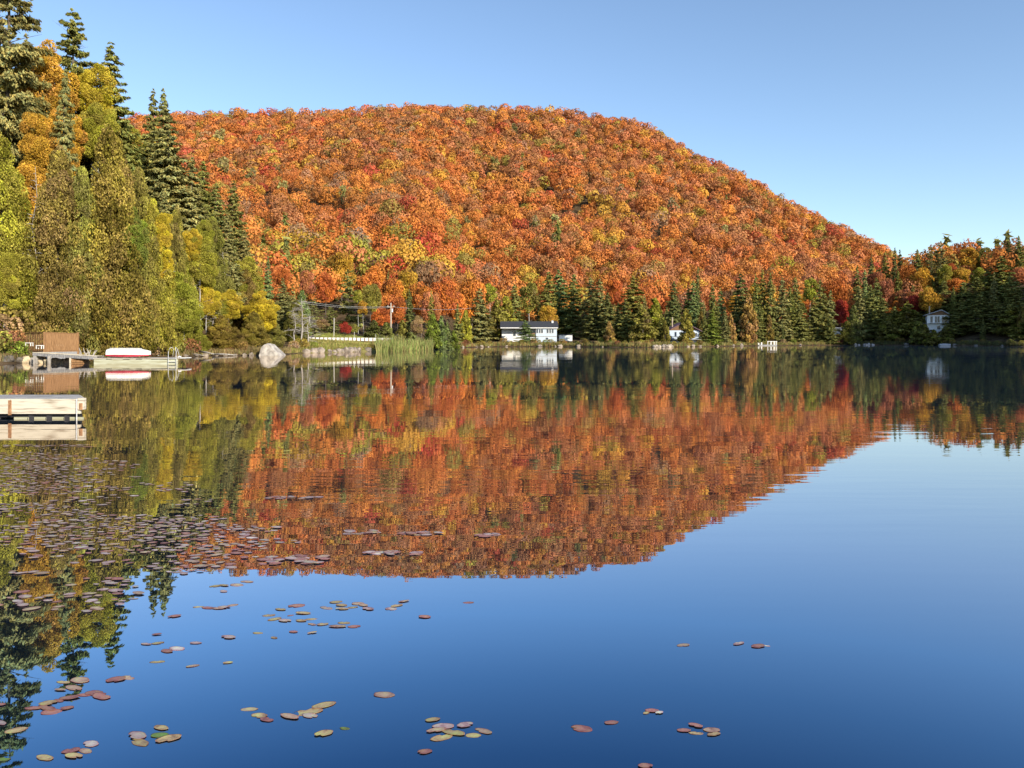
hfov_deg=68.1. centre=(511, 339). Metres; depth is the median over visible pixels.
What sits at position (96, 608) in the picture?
lily pad
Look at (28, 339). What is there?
shrub
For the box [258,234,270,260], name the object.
spruce tree
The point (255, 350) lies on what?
shore grass
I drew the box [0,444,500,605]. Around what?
lily pad field
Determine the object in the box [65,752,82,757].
lily pad
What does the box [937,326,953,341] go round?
cedar tree
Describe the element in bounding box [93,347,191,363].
floating dock
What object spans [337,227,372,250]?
maple tree
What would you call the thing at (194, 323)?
birch tree
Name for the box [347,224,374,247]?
maple tree
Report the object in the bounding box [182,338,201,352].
shrub
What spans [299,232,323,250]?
maple tree
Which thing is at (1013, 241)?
maple tree
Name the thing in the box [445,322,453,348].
spruce tree
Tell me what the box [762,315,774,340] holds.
cedar tree
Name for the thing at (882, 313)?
spruce tree
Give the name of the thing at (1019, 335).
cedar tree
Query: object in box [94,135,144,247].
cedar tree
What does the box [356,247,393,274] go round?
maple tree
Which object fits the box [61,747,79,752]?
lily pad
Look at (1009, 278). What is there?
spruce tree
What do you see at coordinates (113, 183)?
cedar tree
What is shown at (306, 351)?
boulder
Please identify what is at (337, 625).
lily pad
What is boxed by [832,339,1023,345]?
shore grass
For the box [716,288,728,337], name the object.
spruce tree
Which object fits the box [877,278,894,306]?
maple tree
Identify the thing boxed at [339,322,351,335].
maple tree
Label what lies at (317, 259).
maple tree
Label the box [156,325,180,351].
cedar tree
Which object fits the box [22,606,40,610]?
lily pad
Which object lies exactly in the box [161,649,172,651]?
lily pad
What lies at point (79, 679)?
lily pad
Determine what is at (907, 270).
maple tree
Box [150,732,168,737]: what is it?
lily pad
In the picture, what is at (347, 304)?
pine tree
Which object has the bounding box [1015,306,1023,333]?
cedar tree
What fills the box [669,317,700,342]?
cabin
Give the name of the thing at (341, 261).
maple tree
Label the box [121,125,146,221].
spruce tree
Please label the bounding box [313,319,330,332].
maple tree
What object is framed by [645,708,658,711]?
lily pad
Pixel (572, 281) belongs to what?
maple tree
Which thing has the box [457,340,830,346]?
shore grass
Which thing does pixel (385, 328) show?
cedar tree
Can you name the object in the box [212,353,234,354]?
log
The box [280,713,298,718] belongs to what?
lily pad
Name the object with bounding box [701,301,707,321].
spruce tree
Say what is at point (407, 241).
maple tree
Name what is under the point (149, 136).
spruce tree
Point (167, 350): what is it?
shrub
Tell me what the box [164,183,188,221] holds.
cedar tree
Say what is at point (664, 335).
cedar tree
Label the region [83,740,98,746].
lily pad
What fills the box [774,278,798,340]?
spruce tree
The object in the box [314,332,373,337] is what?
lawn grass
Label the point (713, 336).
spruce tree
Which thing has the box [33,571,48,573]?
lily pad
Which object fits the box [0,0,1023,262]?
sky
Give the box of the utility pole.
[390,303,393,329]
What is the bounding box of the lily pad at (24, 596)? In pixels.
[18,594,31,597]
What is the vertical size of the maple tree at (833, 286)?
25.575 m
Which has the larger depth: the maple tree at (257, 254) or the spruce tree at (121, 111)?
the maple tree at (257, 254)
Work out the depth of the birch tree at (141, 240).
78.47 m
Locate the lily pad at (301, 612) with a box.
[295,611,309,613]
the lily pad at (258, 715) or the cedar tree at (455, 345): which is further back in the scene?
the cedar tree at (455, 345)
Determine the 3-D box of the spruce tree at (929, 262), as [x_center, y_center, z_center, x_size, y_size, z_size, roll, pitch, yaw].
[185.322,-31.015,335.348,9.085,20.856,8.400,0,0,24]
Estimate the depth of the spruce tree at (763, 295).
271.38 m
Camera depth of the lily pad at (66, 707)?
4.11 m
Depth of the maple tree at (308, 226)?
347.87 m
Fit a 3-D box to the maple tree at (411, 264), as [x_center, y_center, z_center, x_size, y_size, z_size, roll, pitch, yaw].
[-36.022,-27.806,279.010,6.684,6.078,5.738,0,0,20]
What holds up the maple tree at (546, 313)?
on the terrain at (970, 337)
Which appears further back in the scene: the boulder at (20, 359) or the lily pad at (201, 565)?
the boulder at (20, 359)
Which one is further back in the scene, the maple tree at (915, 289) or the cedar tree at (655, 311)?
the maple tree at (915, 289)
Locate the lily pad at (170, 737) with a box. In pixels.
[155,734,180,741]
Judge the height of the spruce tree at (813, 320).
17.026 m
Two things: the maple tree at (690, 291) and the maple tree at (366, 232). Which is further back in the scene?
the maple tree at (690, 291)
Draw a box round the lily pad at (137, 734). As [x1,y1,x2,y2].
[128,731,146,738]
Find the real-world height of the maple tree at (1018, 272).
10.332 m
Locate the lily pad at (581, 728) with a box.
[571,725,591,731]
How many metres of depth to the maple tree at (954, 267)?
327.53 m
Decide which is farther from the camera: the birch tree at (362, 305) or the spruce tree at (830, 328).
the spruce tree at (830, 328)
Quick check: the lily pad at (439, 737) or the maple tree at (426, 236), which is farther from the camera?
the maple tree at (426, 236)
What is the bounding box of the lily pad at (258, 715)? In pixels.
[251,713,266,717]
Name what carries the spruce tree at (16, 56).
on the terrain at (970, 337)
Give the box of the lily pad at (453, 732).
[442,729,464,734]
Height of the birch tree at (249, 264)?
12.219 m
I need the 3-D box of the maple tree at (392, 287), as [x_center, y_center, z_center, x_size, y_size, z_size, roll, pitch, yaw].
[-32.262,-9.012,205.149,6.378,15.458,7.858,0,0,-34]
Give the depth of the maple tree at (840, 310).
306.38 m
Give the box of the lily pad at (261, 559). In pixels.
[257,558,270,560]
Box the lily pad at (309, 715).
[302,713,317,717]
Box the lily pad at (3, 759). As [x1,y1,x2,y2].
[0,757,10,760]
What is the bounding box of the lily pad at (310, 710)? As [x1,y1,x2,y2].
[294,708,322,715]
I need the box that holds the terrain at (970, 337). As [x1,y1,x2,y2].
[0,119,1023,363]
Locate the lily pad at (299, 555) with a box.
[295,554,307,556]
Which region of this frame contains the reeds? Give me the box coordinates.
[374,333,434,351]
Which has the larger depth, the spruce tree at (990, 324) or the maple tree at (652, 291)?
the maple tree at (652, 291)
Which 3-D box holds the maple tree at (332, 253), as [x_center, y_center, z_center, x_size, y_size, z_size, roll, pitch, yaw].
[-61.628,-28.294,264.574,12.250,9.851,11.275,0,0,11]
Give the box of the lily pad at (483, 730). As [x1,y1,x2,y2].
[475,728,491,733]
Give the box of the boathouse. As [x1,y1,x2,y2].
[833,327,841,340]
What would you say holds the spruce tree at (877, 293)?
on the terrain at (970, 337)
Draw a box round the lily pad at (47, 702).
[38,700,57,704]
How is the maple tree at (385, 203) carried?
on the terrain at (970, 337)
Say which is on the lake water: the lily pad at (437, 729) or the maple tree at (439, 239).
the lily pad at (437, 729)
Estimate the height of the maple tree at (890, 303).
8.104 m
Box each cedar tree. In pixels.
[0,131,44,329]
[19,144,96,347]
[48,165,114,354]
[66,123,160,359]
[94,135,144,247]
[102,191,156,347]
[132,166,166,356]
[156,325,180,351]
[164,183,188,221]
[167,205,194,341]
[174,255,203,347]
[179,326,212,351]
[197,216,235,303]
[201,261,232,327]
[205,315,239,348]
[226,327,249,348]
[230,269,257,332]
[240,311,271,347]
[258,320,286,347]
[281,300,311,341]
[297,290,311,334]
[363,320,383,337]
[380,322,394,337]
[395,320,410,340]
[424,313,442,348]
[436,315,447,348]
[449,330,459,348]
[458,309,473,343]
[486,299,508,340]
[495,296,516,334]
[603,321,616,342]
[628,308,658,342]
[641,297,664,334]
[660,320,670,342]
[677,308,695,342]
[695,311,705,341]
[727,313,736,343]
[738,293,758,343]
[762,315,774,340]
[831,333,843,343]
[839,321,855,344]
[846,305,861,341]
[875,316,904,340]
[887,303,925,337]
[908,321,924,343]
[916,324,929,341]
[920,285,933,315]
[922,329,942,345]
[930,280,936,291]
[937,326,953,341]
[943,323,965,337]
[991,308,1021,335]
[1008,321,1023,339]
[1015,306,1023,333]
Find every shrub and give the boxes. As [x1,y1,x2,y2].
[0,307,37,333]
[0,313,23,334]
[0,330,25,348]
[0,331,12,351]
[6,341,28,355]
[17,332,38,348]
[151,344,162,355]
[160,344,172,354]
[174,342,185,352]
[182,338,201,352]
[234,341,247,350]
[288,341,298,347]
[294,338,307,347]
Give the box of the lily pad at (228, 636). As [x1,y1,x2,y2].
[221,635,235,637]
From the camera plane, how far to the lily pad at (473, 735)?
3.83 m
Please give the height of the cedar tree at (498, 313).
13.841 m
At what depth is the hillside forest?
571.08 m
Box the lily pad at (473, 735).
[465,733,480,737]
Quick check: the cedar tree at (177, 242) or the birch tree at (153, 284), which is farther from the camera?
the cedar tree at (177, 242)
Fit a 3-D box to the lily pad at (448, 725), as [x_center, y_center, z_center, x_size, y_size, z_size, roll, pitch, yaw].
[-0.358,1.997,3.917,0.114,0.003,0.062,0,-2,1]
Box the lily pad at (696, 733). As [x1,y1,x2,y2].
[688,731,702,734]
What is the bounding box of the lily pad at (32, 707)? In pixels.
[25,706,40,709]
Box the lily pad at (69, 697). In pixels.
[59,695,79,699]
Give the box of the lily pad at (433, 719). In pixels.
[425,717,439,720]
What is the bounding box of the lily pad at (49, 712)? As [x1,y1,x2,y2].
[40,709,61,714]
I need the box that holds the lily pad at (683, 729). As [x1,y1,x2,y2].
[677,728,690,731]
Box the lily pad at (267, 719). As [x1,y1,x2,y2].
[260,717,273,721]
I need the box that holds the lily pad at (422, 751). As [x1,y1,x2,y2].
[417,749,431,753]
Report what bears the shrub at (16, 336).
on the terrain at (970, 337)
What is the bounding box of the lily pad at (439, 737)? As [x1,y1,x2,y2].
[430,734,451,740]
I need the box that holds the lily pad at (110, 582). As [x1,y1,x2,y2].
[105,581,118,583]
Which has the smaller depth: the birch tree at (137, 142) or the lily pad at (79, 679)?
the lily pad at (79, 679)
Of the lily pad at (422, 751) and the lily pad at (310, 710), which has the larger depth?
the lily pad at (310, 710)
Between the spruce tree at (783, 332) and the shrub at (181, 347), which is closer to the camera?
the shrub at (181, 347)
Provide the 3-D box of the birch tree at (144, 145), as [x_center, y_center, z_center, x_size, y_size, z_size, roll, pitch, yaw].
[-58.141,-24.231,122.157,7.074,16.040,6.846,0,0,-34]
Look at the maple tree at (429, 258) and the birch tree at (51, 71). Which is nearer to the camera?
the birch tree at (51, 71)
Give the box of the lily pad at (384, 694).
[373,692,394,697]
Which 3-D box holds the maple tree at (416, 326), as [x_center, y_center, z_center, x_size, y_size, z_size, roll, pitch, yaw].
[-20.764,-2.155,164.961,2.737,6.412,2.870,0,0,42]
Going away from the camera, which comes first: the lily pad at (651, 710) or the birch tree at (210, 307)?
the lily pad at (651, 710)
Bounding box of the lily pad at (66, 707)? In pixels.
[60,706,73,708]
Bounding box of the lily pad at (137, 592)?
[132,591,143,593]
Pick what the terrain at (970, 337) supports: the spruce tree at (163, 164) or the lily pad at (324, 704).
the spruce tree at (163, 164)
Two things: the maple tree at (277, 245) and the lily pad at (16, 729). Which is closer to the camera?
the lily pad at (16, 729)
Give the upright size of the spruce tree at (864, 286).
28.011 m
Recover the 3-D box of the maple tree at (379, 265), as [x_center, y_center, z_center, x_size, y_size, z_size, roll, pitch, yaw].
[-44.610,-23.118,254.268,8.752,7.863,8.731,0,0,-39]
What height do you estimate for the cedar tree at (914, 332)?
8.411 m
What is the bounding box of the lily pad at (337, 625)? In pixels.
[329,625,345,626]
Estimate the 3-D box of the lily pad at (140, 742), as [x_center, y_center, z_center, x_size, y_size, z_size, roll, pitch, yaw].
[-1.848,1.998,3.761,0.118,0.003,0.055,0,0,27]
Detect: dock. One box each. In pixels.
[0,395,85,418]
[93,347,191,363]
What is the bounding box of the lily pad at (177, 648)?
[169,646,184,649]
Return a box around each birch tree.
[0,163,48,257]
[0,253,21,326]
[13,38,80,114]
[17,112,64,171]
[48,108,87,167]
[74,63,121,184]
[79,101,120,172]
[113,206,149,325]
[122,128,145,156]
[134,142,150,176]
[141,256,163,309]
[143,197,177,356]
[150,213,172,355]
[156,248,175,289]
[169,271,198,336]
[174,299,204,346]
[182,228,202,286]
[182,231,218,324]
[195,219,214,250]
[195,279,221,331]
[218,289,243,323]
[232,256,264,301]
[233,270,249,299]
[240,290,279,346]
[353,290,362,335]
[357,300,367,336]
[485,283,497,307]
[517,282,540,320]
[745,283,763,301]
[803,278,818,326]
[936,265,952,283]
[958,247,979,284]
[969,267,986,284]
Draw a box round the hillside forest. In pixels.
[119,101,1023,310]
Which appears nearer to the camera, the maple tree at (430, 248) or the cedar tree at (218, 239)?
the cedar tree at (218, 239)
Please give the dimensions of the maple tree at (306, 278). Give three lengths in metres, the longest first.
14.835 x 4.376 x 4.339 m
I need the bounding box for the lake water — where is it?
[0,345,1023,767]
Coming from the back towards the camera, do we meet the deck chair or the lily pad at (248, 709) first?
the deck chair
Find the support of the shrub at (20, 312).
on the terrain at (970, 337)
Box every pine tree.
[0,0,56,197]
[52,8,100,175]
[280,291,299,309]
[307,298,332,332]
[321,307,341,332]
[335,269,365,334]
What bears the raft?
on the lake water
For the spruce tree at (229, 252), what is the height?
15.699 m
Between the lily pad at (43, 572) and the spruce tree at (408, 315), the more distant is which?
the spruce tree at (408, 315)
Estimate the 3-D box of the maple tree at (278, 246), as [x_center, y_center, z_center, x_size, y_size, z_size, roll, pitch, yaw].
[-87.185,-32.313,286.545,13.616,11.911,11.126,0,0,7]
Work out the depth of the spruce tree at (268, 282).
125.80 m
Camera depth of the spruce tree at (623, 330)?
211.15 m
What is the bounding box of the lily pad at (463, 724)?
[457,722,472,726]
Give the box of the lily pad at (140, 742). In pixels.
[131,739,148,745]
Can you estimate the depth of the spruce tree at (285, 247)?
269.30 m
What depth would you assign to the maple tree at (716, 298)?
344.10 m
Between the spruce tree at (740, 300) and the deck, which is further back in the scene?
the spruce tree at (740, 300)
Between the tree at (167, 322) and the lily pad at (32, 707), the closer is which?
the lily pad at (32, 707)
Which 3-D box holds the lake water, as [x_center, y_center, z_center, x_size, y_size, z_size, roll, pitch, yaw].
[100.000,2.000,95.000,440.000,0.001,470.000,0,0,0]
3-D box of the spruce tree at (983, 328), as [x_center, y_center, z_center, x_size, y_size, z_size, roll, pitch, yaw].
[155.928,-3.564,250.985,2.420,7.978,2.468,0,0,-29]
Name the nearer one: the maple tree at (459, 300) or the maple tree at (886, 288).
the maple tree at (459, 300)
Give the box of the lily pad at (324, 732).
[314,729,332,735]
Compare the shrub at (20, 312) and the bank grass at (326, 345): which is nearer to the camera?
the shrub at (20, 312)
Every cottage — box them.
[500,321,558,341]
[923,306,948,331]
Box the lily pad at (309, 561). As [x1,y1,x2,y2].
[303,560,316,562]
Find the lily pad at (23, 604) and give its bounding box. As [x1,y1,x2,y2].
[17,603,28,605]
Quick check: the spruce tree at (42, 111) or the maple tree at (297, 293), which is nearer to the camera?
the spruce tree at (42, 111)
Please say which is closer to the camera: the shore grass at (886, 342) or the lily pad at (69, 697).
the lily pad at (69, 697)
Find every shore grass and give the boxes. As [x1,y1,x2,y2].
[0,344,175,361]
[176,342,291,355]
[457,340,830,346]
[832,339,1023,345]
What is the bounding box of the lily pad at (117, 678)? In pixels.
[105,676,125,681]
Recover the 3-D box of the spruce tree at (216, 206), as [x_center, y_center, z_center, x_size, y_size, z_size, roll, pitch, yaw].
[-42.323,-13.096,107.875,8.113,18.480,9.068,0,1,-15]
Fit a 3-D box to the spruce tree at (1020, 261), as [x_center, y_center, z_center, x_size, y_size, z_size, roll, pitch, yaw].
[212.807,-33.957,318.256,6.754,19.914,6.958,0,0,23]
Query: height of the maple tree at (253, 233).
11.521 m
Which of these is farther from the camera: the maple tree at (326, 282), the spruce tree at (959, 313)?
the spruce tree at (959, 313)
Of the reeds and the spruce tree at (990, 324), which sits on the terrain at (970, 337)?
the spruce tree at (990, 324)
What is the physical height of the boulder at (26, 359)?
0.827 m
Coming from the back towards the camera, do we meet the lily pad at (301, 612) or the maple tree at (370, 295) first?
the maple tree at (370, 295)
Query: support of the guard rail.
on the terrain at (970, 337)
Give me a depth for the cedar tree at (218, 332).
96.52 m
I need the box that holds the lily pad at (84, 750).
[79,748,91,752]
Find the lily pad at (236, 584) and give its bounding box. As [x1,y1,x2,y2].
[230,583,243,585]
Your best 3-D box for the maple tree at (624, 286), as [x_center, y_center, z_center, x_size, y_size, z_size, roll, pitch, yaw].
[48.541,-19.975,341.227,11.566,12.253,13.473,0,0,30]
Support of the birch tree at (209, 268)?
on the terrain at (970, 337)
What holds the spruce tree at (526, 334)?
on the terrain at (970, 337)
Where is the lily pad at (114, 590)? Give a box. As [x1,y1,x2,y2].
[108,588,123,591]
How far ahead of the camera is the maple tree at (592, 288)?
330.03 m
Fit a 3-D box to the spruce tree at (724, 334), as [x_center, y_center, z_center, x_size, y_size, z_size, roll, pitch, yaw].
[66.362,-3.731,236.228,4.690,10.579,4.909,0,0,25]
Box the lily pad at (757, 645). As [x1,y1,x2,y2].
[751,644,764,647]
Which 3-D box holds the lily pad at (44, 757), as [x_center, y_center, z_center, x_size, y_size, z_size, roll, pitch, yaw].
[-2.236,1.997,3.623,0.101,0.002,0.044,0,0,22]
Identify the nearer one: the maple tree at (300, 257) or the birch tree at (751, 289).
the maple tree at (300, 257)
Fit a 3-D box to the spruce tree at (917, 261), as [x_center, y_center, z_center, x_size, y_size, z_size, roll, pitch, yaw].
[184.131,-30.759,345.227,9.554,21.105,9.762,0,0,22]
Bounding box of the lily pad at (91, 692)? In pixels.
[85,690,102,694]
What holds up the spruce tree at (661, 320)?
on the terrain at (970, 337)
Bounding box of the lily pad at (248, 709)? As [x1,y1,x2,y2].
[241,707,257,710]
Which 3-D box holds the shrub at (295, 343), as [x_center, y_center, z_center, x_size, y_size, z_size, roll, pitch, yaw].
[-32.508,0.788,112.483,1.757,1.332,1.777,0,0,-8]
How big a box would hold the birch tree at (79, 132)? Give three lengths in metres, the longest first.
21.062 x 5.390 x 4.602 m
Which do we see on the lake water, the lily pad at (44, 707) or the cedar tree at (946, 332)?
the lily pad at (44, 707)
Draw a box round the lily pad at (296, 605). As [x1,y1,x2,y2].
[288,604,304,606]
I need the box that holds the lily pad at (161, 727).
[154,725,167,729]
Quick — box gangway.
[32,352,103,362]
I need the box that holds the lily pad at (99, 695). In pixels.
[92,692,110,698]
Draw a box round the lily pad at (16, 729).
[4,727,27,732]
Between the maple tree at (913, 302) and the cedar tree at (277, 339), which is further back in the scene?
the maple tree at (913, 302)
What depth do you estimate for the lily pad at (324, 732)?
3.85 m
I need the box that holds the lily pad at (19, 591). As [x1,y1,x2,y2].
[13,590,29,592]
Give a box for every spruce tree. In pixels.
[10,33,29,152]
[28,69,80,272]
[33,88,49,254]
[85,42,148,216]
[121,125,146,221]
[138,88,166,195]
[144,106,211,246]
[156,88,171,174]
[159,188,176,260]
[176,157,208,281]
[193,161,216,219]
[204,183,239,290]
[215,213,247,320]
[222,181,253,276]
[229,230,272,333]
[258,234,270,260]
[261,256,277,325]
[274,278,291,338]
[279,236,293,286]
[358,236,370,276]
[403,289,418,340]
[424,291,435,333]
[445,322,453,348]
[451,304,464,343]
[463,288,498,341]
[508,284,524,320]
[512,320,538,342]
[534,271,565,335]
[534,294,539,320]
[550,269,571,333]
[558,274,582,337]
[573,278,596,337]
[579,293,604,339]
[581,279,609,336]
[593,292,615,338]
[611,276,657,341]
[613,303,619,336]
[615,299,633,341]
[641,295,650,329]
[654,315,670,341]
[663,281,682,325]
[678,288,694,323]
[682,280,703,327]
[694,267,702,319]
[698,316,711,342]
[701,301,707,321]
[704,309,723,344]
[707,284,720,335]
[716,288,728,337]
[718,311,732,343]
[726,274,761,340]
[751,274,764,331]
[755,306,767,342]
[757,269,768,330]
[764,273,780,340]
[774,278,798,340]
[781,327,784,342]
[785,288,799,341]
[786,304,813,341]
[789,277,809,337]
[805,298,828,341]
[809,280,834,341]
[819,318,840,343]
[821,290,840,334]
[851,266,861,308]
[853,288,872,339]
[861,269,869,321]
[862,285,879,338]
[866,254,874,304]
[868,299,891,338]
[869,277,884,326]
[877,252,890,308]
[883,306,905,338]
[888,248,897,304]
[893,271,901,309]
[896,250,902,269]
[905,249,923,291]
[923,247,938,285]
[929,241,950,290]
[932,281,952,311]
[940,298,980,334]
[945,282,979,315]
[949,286,957,320]
[954,294,998,332]
[964,277,989,306]
[971,238,985,271]
[971,267,1004,301]
[976,298,1006,332]
[979,319,985,339]
[984,256,1022,302]
[987,272,1001,314]
[1001,240,1012,271]
[1002,277,1023,311]
[1003,272,1013,311]
[1012,236,1023,277]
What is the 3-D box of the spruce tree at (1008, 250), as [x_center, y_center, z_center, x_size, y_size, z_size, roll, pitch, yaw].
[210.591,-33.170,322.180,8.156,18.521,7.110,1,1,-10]
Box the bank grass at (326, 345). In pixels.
[290,338,375,352]
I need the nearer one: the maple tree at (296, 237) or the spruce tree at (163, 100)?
the spruce tree at (163, 100)
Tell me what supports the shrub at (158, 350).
on the terrain at (970, 337)
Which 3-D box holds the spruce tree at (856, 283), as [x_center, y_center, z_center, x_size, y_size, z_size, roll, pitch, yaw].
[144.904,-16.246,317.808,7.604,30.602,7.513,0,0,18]
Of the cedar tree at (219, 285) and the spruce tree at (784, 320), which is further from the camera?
the spruce tree at (784, 320)
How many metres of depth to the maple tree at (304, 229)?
326.30 m
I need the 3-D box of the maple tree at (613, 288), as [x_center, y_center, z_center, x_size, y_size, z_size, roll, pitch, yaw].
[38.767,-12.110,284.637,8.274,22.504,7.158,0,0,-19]
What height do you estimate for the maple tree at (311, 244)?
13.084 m
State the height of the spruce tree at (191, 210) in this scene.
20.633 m
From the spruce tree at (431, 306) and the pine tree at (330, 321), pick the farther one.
the spruce tree at (431, 306)
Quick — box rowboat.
[105,348,150,356]
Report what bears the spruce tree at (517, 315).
on the terrain at (970, 337)
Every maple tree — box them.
[229,225,255,242]
[242,240,266,269]
[247,222,265,243]
[251,232,280,250]
[255,245,270,262]
[255,253,271,280]
[257,264,296,300]
[259,251,294,288]
[264,229,293,250]
[264,239,298,265]
[266,222,290,241]
[270,238,292,257]
[271,272,305,300]
[275,268,290,287]
[281,228,316,254]
[282,243,302,259]
[284,251,316,276]
[285,222,313,245]
[289,247,310,262]
[289,278,316,302]
[292,221,316,238]
[295,262,322,280]
[298,270,315,303]
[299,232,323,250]
[301,231,329,250]
[305,254,328,278]
[307,236,339,269]
[307,265,345,302]
[309,234,340,267]
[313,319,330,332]
[315,271,336,332]
[316,218,347,237]
[318,244,350,265]
[325,229,358,256]
[326,251,356,307]
[332,239,367,272]
[333,232,369,261]
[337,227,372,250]
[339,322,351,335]
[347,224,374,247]
[347,274,362,296]
[348,216,377,240]
[348,324,358,332]
[351,210,375,230]
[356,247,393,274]
[358,266,385,293]
[361,283,381,324]
[364,225,384,247]
[365,259,392,278]
[368,211,392,230]
[369,253,387,266]
[371,232,398,253]
[371,307,389,334]
[372,293,392,330]
[377,198,404,221]
[377,217,394,231]
[378,225,400,245]
[381,278,404,331]
[382,254,406,278]
[384,267,401,281]
[385,242,418,268]
[386,239,406,254]
[387,222,417,242]
[387,297,407,335]
[388,216,405,236]
[392,210,410,223]
[393,237,427,267]
[394,215,420,238]
[396,267,417,304]
[404,220,426,237]
[406,257,416,271]
[407,199,434,221]
[407,281,432,337]
[410,315,423,335]
[412,209,435,229]
[412,235,436,256]
[413,254,435,276]
[414,260,441,286]
[418,258,453,290]
[418,292,441,322]
[421,234,444,255]
[422,222,446,237]
[422,231,442,249]
[423,242,436,255]
[427,222,445,237]
[427,253,455,277]
[430,275,455,322]
[441,242,458,258]
[443,254,455,265]
[447,291,468,323]
[449,260,465,279]
[451,278,458,292]
[454,268,476,283]
[454,270,466,287]
[459,277,485,328]
[476,289,491,320]
[497,287,529,315]
[498,275,525,295]
[521,312,533,320]
[523,310,536,319]
[532,275,553,298]
[538,305,558,323]
[560,286,588,305]
[564,278,582,293]
[581,284,605,311]
[606,278,624,305]
[620,282,631,292]
[635,284,664,308]
[646,279,668,300]
[648,279,668,295]
[660,296,670,312]
[667,285,685,304]
[677,291,703,308]
[680,286,705,303]
[700,284,719,309]
[704,287,725,309]
[725,295,742,312]
[764,290,779,305]
[788,293,804,306]
[791,283,814,301]
[802,300,816,314]
[822,277,848,324]
[833,299,848,326]
[847,287,862,310]
[867,271,885,297]
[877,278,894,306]
[884,295,897,307]
[893,289,918,307]
[894,264,917,290]
[900,278,922,292]
[903,295,927,313]
[908,267,933,290]
[918,287,943,314]
[927,248,957,270]
[934,254,960,271]
[940,291,957,303]
[946,263,957,276]
[946,278,965,291]
[950,267,970,282]
[953,242,980,260]
[976,247,996,277]
[980,246,1018,270]
[988,268,1010,281]
[992,247,1015,266]
[997,237,1022,249]
[1006,267,1023,286]
[1011,246,1023,264]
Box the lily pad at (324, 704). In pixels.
[311,701,335,708]
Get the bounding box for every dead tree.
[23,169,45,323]
[284,307,306,339]
[291,298,312,338]
[296,316,322,342]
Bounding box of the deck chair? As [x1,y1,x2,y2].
[79,348,96,354]
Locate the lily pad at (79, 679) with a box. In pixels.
[70,677,88,682]
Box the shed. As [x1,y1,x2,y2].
[558,334,572,340]
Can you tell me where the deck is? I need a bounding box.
[21,332,79,359]
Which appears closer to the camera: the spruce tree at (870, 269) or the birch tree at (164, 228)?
the birch tree at (164, 228)
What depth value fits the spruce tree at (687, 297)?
245.57 m
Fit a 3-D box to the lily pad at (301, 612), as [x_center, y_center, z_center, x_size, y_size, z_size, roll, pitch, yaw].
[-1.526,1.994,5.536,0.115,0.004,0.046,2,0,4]
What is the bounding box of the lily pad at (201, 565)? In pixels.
[193,564,207,566]
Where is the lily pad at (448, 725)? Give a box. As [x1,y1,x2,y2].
[432,723,453,727]
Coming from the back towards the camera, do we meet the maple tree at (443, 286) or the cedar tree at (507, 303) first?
the cedar tree at (507, 303)
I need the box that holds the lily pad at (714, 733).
[707,732,719,735]
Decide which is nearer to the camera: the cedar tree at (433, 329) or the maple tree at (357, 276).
the cedar tree at (433, 329)
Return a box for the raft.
[758,341,776,345]
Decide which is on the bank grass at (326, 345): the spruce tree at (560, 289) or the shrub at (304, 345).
the shrub at (304, 345)
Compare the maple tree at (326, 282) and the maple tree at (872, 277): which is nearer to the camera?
the maple tree at (326, 282)
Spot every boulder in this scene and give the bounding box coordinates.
[1,355,9,361]
[7,355,14,361]
[15,357,23,362]
[22,356,29,362]
[51,358,59,362]
[259,343,284,355]
[302,349,310,352]
[310,348,319,352]
[318,347,324,352]
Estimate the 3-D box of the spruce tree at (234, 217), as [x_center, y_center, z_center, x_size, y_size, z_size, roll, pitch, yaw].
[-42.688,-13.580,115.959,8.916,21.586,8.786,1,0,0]
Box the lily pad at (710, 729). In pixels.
[703,727,719,731]
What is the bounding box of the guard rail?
[309,337,388,342]
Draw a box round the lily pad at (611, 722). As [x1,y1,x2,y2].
[604,720,617,723]
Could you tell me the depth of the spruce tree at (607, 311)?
237.25 m
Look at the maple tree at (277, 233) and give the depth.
321.37 m
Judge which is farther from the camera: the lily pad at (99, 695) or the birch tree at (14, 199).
the birch tree at (14, 199)
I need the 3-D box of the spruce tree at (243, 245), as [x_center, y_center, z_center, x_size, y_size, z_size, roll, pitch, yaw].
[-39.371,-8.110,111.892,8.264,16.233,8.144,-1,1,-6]
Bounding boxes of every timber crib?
[30,357,42,362]
[69,358,88,363]
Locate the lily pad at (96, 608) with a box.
[90,606,103,609]
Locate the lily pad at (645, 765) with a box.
[638,763,652,767]
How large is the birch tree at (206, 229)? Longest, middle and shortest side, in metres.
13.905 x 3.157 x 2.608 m
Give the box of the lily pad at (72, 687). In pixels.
[65,685,81,689]
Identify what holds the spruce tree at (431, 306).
on the terrain at (970, 337)
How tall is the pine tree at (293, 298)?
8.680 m
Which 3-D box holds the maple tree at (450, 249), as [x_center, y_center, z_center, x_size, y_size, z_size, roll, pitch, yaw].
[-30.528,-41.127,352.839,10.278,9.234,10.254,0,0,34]
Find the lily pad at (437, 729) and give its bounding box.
[426,727,445,731]
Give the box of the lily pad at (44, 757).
[36,754,53,759]
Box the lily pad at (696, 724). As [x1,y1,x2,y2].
[688,722,702,726]
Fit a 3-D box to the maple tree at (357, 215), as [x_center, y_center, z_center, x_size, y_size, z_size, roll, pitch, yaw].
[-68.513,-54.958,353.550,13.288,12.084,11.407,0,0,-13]
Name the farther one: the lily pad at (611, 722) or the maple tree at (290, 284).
the maple tree at (290, 284)
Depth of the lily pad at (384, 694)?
4.26 m
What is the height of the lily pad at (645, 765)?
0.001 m
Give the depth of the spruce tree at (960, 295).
287.30 m
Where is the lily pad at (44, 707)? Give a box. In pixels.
[38,705,55,709]

